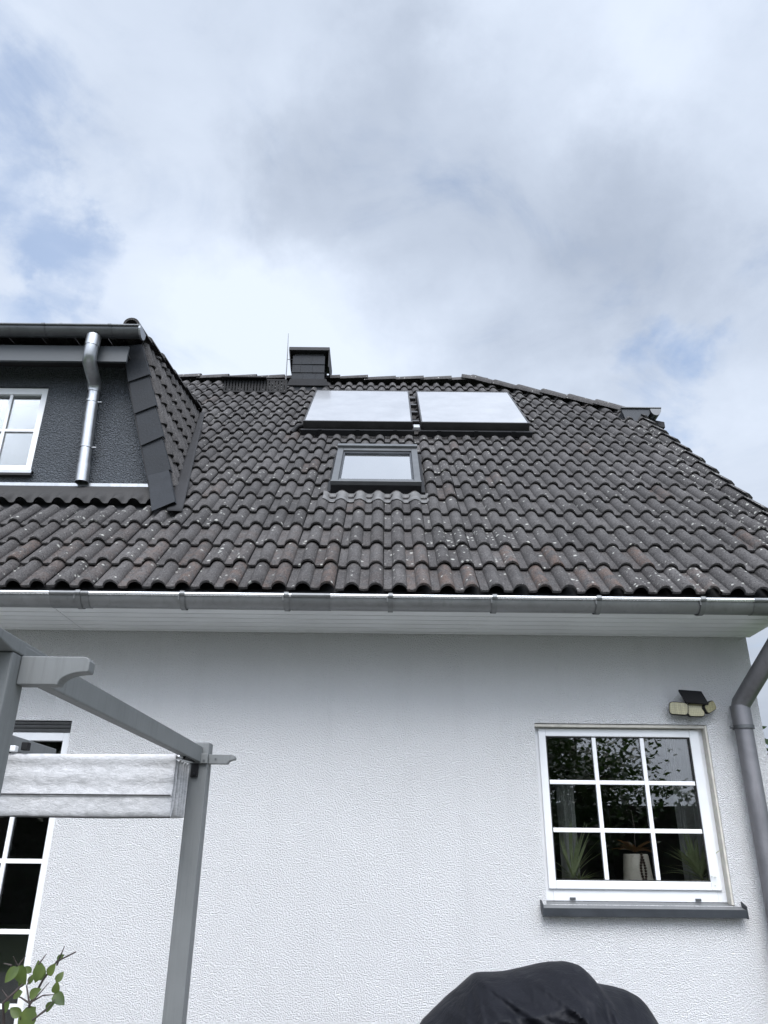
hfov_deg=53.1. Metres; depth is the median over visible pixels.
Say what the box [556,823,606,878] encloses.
potted plant
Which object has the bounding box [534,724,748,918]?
window
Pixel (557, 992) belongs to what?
draped cover
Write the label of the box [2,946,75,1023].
shrub
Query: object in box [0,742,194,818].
awning
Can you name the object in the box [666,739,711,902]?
curtain
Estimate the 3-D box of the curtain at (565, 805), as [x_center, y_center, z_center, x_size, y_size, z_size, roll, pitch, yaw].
[1.284,2.410,5.284,0.121,1.020,0.068,1,-24,0]
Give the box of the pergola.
[0,627,235,1023]
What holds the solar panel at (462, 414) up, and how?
attached to the house
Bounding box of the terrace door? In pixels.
[0,721,71,1023]
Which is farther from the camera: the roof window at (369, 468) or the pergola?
the roof window at (369, 468)
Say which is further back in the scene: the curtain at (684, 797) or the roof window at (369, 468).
the roof window at (369, 468)
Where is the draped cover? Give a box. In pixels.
[420,961,657,1023]
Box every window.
[0,388,47,476]
[322,443,428,502]
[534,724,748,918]
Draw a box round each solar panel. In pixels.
[290,390,413,435]
[410,391,531,436]
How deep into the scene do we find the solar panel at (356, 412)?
8.21 m
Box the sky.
[0,0,767,752]
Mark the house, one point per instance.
(408, 682)
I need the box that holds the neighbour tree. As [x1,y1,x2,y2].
[762,726,767,753]
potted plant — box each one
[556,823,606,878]
[614,810,652,879]
[660,834,719,886]
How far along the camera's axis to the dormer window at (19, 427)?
6.65 m
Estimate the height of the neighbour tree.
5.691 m
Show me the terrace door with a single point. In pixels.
(42, 734)
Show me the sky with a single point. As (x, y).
(566, 197)
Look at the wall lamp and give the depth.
4.84 m
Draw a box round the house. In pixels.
[0,318,767,1023]
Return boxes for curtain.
[555,784,580,878]
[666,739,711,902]
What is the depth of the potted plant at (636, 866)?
4.75 m
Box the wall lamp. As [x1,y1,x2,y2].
[669,690,715,716]
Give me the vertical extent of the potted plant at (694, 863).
0.371 m

